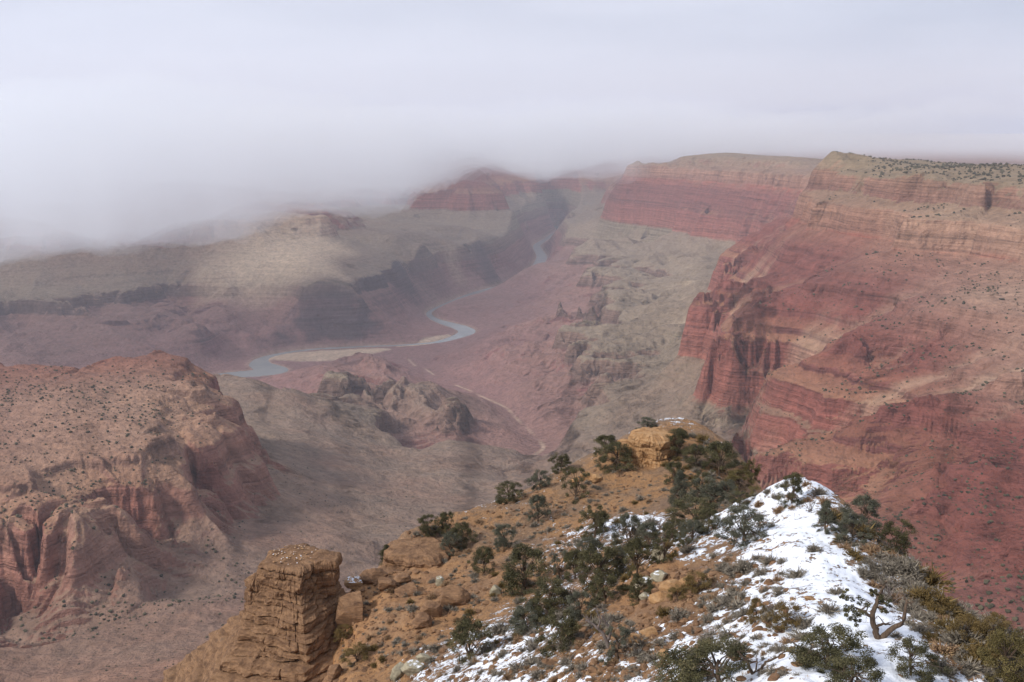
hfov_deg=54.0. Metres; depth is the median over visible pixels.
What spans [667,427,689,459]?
juniper tree
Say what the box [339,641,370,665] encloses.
bush
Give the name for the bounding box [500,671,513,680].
shrub
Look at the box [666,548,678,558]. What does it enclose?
shrub
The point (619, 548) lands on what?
juniper tree
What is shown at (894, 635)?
shrub
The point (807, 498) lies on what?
shrub
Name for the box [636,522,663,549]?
juniper tree
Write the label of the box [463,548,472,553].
shrub
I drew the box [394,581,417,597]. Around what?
boulder
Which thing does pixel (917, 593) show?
shrub
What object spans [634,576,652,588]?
boulder
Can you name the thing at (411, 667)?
boulder
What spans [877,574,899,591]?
shrub
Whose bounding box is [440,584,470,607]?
boulder
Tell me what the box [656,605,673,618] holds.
shrub
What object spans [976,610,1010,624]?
shrub
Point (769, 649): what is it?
shrub
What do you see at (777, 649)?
shrub
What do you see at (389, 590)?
shrub
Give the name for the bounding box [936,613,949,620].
shrub
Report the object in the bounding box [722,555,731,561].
shrub
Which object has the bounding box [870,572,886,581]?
shrub
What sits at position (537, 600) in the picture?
juniper tree
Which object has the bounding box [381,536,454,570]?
rock outcrop
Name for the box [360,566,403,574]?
rock outcrop
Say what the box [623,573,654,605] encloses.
juniper tree
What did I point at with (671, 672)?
juniper tree
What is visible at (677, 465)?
juniper tree
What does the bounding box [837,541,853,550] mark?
shrub
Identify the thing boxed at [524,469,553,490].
juniper tree
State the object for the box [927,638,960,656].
shrub
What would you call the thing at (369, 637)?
shrub
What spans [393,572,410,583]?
boulder
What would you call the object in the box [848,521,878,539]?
shrub
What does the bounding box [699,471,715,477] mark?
shrub
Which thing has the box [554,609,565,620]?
shrub
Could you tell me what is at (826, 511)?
juniper tree
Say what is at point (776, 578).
shrub
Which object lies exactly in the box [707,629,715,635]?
shrub
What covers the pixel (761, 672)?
shrub
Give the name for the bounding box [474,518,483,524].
shrub
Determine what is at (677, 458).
shrub
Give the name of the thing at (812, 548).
shrub
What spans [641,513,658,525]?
shrub
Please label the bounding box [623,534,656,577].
juniper tree
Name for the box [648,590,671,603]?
boulder
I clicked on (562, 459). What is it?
juniper tree
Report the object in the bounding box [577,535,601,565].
juniper tree
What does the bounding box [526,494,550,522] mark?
juniper tree
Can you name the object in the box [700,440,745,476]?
juniper tree
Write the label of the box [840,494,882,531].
juniper tree
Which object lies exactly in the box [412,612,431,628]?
boulder
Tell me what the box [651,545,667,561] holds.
boulder
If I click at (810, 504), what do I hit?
dead shrub
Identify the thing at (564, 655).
shrub
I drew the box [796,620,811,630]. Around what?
shrub
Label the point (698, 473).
juniper tree
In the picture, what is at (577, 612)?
juniper tree
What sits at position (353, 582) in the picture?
boulder
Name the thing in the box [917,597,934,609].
shrub
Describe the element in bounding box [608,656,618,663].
shrub
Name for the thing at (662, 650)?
boulder
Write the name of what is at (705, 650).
juniper tree
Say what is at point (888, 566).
shrub
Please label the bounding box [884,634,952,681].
juniper tree
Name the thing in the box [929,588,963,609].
shrub
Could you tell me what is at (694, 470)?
shrub
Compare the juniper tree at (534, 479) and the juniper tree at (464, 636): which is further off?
the juniper tree at (534, 479)
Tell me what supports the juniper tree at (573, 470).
on the ridge
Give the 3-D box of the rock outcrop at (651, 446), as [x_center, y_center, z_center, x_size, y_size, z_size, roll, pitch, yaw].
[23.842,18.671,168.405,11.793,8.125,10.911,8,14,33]
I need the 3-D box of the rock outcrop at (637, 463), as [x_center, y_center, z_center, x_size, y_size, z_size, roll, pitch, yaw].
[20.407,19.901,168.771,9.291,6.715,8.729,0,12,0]
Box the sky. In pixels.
[0,0,1023,135]
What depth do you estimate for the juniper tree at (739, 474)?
151.87 m
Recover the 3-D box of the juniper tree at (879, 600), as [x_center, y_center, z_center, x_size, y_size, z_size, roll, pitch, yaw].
[20.633,15.323,57.180,4.113,3.846,1.482,0,12,0]
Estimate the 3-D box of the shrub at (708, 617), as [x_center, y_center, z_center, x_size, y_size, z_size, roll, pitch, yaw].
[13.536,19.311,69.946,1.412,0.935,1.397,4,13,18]
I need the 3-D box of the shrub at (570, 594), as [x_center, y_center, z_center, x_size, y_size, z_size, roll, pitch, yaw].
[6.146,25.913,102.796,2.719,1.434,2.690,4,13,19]
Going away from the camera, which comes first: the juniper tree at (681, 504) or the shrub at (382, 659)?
the shrub at (382, 659)
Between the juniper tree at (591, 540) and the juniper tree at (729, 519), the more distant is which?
the juniper tree at (591, 540)
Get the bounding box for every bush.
[331,624,353,644]
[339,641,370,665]
[666,584,687,600]
[679,570,712,593]
[743,596,766,625]
[761,599,802,631]
[946,613,987,643]
[971,611,1014,645]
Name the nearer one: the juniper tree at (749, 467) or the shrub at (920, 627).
the shrub at (920, 627)
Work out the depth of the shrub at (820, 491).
93.92 m
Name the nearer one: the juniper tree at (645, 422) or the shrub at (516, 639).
the shrub at (516, 639)
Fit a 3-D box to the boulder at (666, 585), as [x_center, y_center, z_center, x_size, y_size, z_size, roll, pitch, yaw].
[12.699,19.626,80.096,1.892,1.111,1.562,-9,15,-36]
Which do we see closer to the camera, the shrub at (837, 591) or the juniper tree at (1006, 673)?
the juniper tree at (1006, 673)
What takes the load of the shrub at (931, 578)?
on the ridge
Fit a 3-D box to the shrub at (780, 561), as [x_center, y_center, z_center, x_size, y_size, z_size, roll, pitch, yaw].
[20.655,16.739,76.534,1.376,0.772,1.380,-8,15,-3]
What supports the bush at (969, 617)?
on the ridge
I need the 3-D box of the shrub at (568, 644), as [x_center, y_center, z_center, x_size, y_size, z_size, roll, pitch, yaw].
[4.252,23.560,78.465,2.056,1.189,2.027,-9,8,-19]
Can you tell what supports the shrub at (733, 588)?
on the ridge
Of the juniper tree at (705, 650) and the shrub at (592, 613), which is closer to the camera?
the juniper tree at (705, 650)
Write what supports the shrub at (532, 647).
on the ridge
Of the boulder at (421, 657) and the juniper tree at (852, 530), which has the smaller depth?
the juniper tree at (852, 530)
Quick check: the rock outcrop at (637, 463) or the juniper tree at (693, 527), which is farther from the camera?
the rock outcrop at (637, 463)
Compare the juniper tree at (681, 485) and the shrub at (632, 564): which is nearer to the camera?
the shrub at (632, 564)
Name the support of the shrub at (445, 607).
on the ridge
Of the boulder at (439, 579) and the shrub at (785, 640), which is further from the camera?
the boulder at (439, 579)
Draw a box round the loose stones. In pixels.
[326,455,806,681]
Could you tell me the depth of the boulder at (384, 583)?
129.84 m
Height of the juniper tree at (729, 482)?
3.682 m
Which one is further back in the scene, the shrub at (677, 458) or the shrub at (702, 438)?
the shrub at (702, 438)
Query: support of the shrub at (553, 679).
on the ridge
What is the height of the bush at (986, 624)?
2.309 m
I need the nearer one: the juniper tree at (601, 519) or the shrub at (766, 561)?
the shrub at (766, 561)
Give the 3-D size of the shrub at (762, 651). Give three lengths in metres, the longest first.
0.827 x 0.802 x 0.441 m
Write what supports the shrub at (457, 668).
on the ridge
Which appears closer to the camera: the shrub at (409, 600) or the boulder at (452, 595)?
the boulder at (452, 595)
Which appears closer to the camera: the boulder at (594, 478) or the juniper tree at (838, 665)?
the juniper tree at (838, 665)
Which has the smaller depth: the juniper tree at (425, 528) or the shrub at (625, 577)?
the shrub at (625, 577)
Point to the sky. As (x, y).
(437, 67)
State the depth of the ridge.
94.48 m
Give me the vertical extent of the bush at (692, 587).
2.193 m
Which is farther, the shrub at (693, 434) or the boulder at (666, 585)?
the shrub at (693, 434)
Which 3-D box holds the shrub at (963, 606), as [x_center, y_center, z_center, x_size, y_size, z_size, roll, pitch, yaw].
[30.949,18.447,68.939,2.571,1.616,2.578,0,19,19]
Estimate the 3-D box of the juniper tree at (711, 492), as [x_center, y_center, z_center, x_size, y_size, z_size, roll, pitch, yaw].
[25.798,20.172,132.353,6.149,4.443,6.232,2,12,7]
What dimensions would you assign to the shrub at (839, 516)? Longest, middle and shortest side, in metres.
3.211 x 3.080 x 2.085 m
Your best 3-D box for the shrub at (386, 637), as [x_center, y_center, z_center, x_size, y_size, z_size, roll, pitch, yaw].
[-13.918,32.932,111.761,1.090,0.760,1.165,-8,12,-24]
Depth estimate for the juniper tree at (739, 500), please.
98.30 m
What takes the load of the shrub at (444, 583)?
on the ridge
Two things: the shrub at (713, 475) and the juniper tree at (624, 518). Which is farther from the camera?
the shrub at (713, 475)
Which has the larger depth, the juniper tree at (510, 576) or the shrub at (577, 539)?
the shrub at (577, 539)
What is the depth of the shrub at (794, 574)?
72.77 m
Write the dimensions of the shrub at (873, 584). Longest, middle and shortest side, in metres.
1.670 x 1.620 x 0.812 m
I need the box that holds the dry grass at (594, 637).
[417,466,992,680]
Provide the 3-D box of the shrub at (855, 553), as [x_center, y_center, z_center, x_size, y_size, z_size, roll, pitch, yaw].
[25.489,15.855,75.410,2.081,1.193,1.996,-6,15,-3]
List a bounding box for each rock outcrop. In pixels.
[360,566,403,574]
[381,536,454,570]
[427,585,460,595]
[611,438,645,467]
[628,427,678,467]
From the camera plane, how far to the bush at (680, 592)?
76.77 m
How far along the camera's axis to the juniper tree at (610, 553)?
100.62 m
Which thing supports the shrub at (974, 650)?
on the ridge
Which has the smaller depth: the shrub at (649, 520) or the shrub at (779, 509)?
the shrub at (779, 509)
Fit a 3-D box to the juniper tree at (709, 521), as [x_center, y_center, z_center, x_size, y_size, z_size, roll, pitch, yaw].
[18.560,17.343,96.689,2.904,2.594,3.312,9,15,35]
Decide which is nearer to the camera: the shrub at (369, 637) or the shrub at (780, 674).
the shrub at (780, 674)
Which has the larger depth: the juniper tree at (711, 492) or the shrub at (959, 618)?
the juniper tree at (711, 492)
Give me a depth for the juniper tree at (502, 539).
140.68 m
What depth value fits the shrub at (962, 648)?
55.93 m
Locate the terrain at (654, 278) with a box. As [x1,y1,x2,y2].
[0,134,1023,681]
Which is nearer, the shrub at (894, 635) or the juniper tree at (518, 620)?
the shrub at (894, 635)
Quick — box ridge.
[322,417,1014,681]
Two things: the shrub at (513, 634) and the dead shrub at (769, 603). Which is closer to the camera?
the dead shrub at (769, 603)
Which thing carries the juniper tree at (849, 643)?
on the ridge
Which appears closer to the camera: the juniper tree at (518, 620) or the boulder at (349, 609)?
the juniper tree at (518, 620)
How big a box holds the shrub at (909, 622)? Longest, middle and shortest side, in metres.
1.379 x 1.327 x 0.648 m
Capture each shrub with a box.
[365,633,378,641]
[367,644,378,651]
[377,656,387,663]
[383,633,391,639]
[386,588,393,592]
[405,597,415,603]
[414,634,424,640]
[425,593,437,599]
[439,580,450,587]
[442,604,451,611]
[452,665,461,672]
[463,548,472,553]
[463,607,475,615]
[467,572,478,577]
[470,655,480,664]
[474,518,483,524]
[476,643,498,654]
[489,620,508,634]
[496,650,508,658]
[497,580,505,587]
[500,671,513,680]
[510,629,523,638]
[511,539,520,547]
[511,634,523,642]
[512,596,524,603]
[525,640,542,652]
[530,520,539,527]
[547,675,557,681]
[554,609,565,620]
[555,638,571,650]
[563,589,581,599]
[563,652,574,657]
[572,537,580,542]
[574,638,585,645]
[581,609,600,619]
[606,610,624,623]
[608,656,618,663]
[610,517,620,524]
[618,506,629,512]
[619,572,629,582]
[626,561,645,570]
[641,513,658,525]
[655,518,664,528]
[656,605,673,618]
[663,539,674,550]
[663,630,684,640]
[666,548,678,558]
[668,606,691,621]
[673,456,682,460]
[678,542,697,553]
[688,432,696,437]
[689,466,701,472]
[695,432,708,442]
[695,600,705,607]
[698,613,716,625]
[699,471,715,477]
[706,592,717,601]
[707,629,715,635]
[712,563,724,571]
[715,581,724,587]
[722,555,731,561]
[723,585,741,591]
[734,556,755,574]
[738,578,750,586]
[752,565,767,576]
[753,499,764,506]
[757,667,766,674]
[758,552,777,566]
[759,586,767,593]
[760,649,767,656]
[762,488,772,494]
[763,596,778,611]
[763,644,774,653]
[769,493,780,498]
[769,643,787,653]
[770,503,784,514]
[771,574,783,582]
[775,556,786,564]
[776,669,787,678]
[779,636,798,644]
[781,565,807,578]
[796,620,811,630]
[797,489,816,512]
[800,616,817,625]
[801,480,812,486]
[802,495,812,501]
[805,542,823,551]
[810,485,828,495]
[812,600,843,618]
[815,508,847,523]
[817,496,834,504]
[823,585,843,594]
[832,532,848,542]
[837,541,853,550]
[842,546,863,560]
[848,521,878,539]
[850,565,872,578]
[857,540,889,555]
[861,580,881,589]
[865,558,883,571]
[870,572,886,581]
[875,572,912,602]
[875,589,891,601]
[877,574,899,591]
[878,557,904,575]
[885,552,932,580]
[889,631,903,639]
[891,591,902,603]
[891,595,926,612]
[900,579,925,591]
[904,585,940,605]
[904,616,919,626]
[905,568,924,580]
[909,620,932,637]
[914,561,960,594]
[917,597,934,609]
[921,630,941,642]
[924,601,950,616]
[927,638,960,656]
[928,610,957,637]
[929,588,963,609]
[929,654,962,681]
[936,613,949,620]
[937,620,990,647]
[939,638,1004,667]
[940,600,964,617]
[948,662,962,672]
[951,651,966,661]
[955,610,981,626]
[957,599,981,618]
[958,642,976,654]
[960,667,976,678]
[969,636,991,649]
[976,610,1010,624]
[982,622,1023,647]
[994,654,1023,681]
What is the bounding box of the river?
[219,226,558,376]
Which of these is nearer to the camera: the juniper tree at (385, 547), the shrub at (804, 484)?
the shrub at (804, 484)
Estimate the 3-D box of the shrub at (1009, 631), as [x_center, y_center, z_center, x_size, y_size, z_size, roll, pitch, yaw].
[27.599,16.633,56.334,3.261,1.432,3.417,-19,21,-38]
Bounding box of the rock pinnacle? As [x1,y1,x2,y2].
[162,543,346,681]
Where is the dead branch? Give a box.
[737,645,784,674]
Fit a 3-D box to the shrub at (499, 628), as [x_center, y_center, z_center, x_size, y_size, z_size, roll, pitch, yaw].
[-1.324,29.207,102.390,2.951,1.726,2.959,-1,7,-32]
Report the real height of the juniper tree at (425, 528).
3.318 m
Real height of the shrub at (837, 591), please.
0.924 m
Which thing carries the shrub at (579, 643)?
on the ridge
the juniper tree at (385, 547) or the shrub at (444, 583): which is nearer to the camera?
the shrub at (444, 583)
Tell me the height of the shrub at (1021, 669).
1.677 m
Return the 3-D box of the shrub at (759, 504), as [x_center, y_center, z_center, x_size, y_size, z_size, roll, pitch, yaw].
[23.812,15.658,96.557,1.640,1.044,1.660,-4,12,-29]
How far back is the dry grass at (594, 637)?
75.80 m
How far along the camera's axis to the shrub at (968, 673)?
52.31 m
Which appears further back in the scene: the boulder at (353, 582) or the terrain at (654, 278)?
the terrain at (654, 278)
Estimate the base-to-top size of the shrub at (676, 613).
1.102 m
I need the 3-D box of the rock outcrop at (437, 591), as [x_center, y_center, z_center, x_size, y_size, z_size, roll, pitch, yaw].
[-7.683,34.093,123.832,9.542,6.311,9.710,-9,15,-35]
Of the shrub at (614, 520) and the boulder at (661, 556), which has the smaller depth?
the boulder at (661, 556)
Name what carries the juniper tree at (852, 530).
on the ridge
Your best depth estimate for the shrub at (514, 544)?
139.65 m
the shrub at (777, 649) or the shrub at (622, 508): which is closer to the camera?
the shrub at (777, 649)
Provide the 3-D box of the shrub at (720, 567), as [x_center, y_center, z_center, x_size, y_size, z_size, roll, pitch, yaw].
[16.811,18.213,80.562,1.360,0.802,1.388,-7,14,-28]
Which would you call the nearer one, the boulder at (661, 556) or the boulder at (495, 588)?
the boulder at (661, 556)
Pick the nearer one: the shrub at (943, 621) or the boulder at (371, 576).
the shrub at (943, 621)
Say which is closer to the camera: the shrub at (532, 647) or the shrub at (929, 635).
the shrub at (929, 635)
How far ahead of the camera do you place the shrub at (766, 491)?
97.85 m
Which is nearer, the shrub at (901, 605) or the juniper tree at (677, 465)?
the shrub at (901, 605)
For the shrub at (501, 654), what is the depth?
88.79 m
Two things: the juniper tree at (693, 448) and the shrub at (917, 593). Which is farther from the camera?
the juniper tree at (693, 448)
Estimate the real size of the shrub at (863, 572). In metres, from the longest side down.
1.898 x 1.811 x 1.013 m
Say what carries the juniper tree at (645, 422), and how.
on the ridge
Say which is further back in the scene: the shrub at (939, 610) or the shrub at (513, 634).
the shrub at (513, 634)
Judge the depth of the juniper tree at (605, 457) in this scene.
164.57 m
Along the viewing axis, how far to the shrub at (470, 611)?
112.51 m
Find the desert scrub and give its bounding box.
[0,151,1023,679]
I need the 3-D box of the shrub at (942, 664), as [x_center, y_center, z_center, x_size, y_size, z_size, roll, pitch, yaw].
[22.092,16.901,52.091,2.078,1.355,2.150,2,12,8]
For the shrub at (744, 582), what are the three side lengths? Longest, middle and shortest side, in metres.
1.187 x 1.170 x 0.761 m
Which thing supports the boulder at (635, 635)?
on the ridge
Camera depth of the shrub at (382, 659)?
105.77 m
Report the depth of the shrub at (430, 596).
121.04 m
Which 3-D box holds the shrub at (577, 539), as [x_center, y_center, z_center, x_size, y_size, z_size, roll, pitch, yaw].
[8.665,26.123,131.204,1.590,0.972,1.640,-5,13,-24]
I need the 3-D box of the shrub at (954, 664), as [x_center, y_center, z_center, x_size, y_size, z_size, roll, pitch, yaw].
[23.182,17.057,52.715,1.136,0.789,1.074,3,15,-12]
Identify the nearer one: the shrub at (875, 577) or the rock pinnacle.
the shrub at (875, 577)
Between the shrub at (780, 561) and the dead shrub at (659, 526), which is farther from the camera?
the dead shrub at (659, 526)
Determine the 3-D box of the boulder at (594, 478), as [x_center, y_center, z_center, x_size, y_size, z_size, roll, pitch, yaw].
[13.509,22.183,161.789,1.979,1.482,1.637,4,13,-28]
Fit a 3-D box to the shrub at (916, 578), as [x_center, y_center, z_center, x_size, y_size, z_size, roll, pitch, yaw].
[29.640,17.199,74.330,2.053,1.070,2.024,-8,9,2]
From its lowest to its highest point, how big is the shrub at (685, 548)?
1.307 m
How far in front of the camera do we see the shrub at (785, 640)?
57.74 m
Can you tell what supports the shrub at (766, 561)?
on the ridge
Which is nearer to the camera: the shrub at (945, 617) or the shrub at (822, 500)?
the shrub at (945, 617)
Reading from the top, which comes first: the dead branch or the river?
the river
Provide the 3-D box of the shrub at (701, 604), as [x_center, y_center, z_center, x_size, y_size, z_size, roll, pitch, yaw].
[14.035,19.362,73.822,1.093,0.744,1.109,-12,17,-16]
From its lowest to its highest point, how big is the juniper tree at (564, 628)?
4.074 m
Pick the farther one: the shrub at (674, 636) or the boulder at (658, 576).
the boulder at (658, 576)
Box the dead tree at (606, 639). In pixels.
[580,604,611,648]
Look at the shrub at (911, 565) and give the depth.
74.49 m
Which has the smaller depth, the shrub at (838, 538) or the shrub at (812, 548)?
the shrub at (812, 548)
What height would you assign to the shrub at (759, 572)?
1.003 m
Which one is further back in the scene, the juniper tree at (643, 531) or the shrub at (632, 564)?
the juniper tree at (643, 531)
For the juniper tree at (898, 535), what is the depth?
79.68 m
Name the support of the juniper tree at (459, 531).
on the ridge
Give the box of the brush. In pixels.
[342,437,1022,681]
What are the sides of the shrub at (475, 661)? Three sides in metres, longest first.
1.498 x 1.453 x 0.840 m
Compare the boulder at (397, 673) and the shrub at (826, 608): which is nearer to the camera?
the shrub at (826, 608)
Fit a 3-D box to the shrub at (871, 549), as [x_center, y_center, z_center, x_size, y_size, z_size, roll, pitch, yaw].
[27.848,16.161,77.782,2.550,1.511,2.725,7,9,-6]
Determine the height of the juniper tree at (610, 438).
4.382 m
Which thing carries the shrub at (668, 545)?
on the ridge
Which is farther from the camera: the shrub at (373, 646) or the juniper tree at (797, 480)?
the shrub at (373, 646)
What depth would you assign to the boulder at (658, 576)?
83.74 m
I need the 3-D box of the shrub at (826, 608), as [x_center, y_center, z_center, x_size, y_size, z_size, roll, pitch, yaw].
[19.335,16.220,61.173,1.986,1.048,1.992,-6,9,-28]
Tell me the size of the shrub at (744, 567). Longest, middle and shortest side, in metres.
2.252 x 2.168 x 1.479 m
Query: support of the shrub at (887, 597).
on the ridge
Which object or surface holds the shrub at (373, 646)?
on the ridge
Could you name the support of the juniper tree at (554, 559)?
on the ridge
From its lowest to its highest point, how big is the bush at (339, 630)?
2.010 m
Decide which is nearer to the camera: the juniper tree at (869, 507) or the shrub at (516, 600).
the juniper tree at (869, 507)
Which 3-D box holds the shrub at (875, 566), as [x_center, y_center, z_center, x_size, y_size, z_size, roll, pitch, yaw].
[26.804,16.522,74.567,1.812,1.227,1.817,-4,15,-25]
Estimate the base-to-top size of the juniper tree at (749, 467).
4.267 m
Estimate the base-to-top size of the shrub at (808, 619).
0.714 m
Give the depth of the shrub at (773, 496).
95.62 m
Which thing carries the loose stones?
on the ridge
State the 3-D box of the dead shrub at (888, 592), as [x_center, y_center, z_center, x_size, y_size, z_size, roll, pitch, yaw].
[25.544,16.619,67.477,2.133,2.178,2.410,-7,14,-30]
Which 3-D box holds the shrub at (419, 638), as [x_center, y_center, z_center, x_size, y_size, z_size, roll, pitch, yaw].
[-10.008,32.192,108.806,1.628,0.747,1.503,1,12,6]
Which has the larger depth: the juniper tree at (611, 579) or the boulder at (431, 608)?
the boulder at (431, 608)
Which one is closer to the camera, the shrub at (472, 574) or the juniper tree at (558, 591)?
the juniper tree at (558, 591)
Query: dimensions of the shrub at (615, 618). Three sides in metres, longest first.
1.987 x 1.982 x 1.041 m
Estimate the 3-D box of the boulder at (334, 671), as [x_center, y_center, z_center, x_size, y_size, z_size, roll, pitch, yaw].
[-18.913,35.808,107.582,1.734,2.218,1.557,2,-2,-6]
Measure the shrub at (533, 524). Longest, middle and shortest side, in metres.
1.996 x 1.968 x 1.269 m
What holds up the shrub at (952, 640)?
on the ridge
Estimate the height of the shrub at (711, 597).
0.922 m
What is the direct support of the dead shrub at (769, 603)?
on the ridge
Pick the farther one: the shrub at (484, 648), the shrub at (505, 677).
the shrub at (484, 648)
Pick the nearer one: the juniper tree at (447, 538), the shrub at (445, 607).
the shrub at (445, 607)
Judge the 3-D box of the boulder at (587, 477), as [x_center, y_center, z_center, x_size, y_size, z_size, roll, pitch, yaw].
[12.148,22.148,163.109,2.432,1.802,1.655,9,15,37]
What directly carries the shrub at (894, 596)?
on the ridge
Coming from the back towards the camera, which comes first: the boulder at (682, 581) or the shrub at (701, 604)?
the boulder at (682, 581)
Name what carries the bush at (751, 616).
on the ridge
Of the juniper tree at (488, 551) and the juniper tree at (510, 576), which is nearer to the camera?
the juniper tree at (510, 576)
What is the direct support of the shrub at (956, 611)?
on the ridge
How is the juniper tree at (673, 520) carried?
on the ridge
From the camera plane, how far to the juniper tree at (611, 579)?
85.13 m
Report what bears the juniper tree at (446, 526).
on the ridge
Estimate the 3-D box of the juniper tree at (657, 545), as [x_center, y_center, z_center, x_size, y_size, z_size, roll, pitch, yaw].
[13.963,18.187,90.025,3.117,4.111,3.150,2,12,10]
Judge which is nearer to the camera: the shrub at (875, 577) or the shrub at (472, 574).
the shrub at (875, 577)
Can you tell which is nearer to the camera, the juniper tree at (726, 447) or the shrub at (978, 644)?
the shrub at (978, 644)
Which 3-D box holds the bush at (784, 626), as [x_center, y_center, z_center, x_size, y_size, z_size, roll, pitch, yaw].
[16.450,16.660,60.846,2.353,2.088,2.290,-6,13,-25]
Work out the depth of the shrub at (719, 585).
77.37 m
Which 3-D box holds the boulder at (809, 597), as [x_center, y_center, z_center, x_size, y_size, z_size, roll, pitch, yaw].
[19.220,16.613,64.860,0.534,0.313,0.814,-11,16,-43]
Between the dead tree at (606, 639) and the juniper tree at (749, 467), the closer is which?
the dead tree at (606, 639)
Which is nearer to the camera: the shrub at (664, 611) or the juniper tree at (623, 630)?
the juniper tree at (623, 630)
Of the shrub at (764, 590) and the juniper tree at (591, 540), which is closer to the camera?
the shrub at (764, 590)
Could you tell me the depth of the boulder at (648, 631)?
72.34 m
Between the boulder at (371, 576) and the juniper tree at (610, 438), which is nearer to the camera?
the boulder at (371, 576)
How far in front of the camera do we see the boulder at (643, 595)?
79.95 m
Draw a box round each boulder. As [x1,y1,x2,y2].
[327,664,341,681]
[335,591,362,628]
[344,576,363,589]
[360,568,387,583]
[377,577,396,591]
[390,662,403,681]
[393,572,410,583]
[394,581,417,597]
[401,659,424,675]
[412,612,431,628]
[416,653,432,661]
[420,600,442,616]
[435,576,443,586]
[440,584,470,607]
[489,584,501,593]
[580,471,592,480]
[589,474,601,482]
[628,633,646,643]
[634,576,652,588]
[638,626,658,637]
[639,592,649,599]
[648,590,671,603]
[650,570,667,582]
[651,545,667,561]
[659,579,683,593]
[659,648,667,658]
[678,576,694,586]
[803,596,815,599]
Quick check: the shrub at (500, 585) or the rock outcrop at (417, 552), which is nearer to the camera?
the shrub at (500, 585)
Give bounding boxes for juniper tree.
[378,544,388,564]
[416,514,441,537]
[437,511,460,534]
[439,530,462,555]
[446,613,493,664]
[449,522,478,549]
[467,546,496,573]
[492,523,518,551]
[494,480,526,503]
[500,542,551,596]
[506,600,544,634]
[519,574,570,616]
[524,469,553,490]
[525,597,552,624]
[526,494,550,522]
[533,607,581,656]
[547,453,571,473]
[549,549,571,583]
[561,466,589,503]
[562,547,590,583]
[565,589,597,625]
[574,543,624,594]
[575,504,610,537]
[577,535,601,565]
[589,571,624,605]
[592,434,616,456]
[593,441,636,473]
[598,544,629,576]
[599,624,631,665]
[610,512,642,553]
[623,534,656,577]
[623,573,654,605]
[635,416,657,428]
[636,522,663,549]
[649,650,704,681]
[650,522,684,563]
[660,515,686,542]
[663,461,688,484]
[663,633,751,681]
[664,494,720,524]
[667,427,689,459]
[667,470,690,507]
[676,519,704,543]
[682,443,715,469]
[685,475,729,507]
[687,470,714,497]
[691,508,720,533]
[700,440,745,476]
[711,502,775,549]
[714,479,745,502]
[722,468,762,498]
[728,490,754,509]
[740,459,761,484]
[774,472,803,507]
[781,622,874,673]
[811,499,838,534]
[813,653,885,681]
[834,512,873,546]
[839,580,913,639]
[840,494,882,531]
[875,518,917,556]
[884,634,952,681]
[977,626,1023,681]
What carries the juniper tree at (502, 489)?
on the ridge
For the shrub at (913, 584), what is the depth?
71.05 m
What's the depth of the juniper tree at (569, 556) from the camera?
110.86 m
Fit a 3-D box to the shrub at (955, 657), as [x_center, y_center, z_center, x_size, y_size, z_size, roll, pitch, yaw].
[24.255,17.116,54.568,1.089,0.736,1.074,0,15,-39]

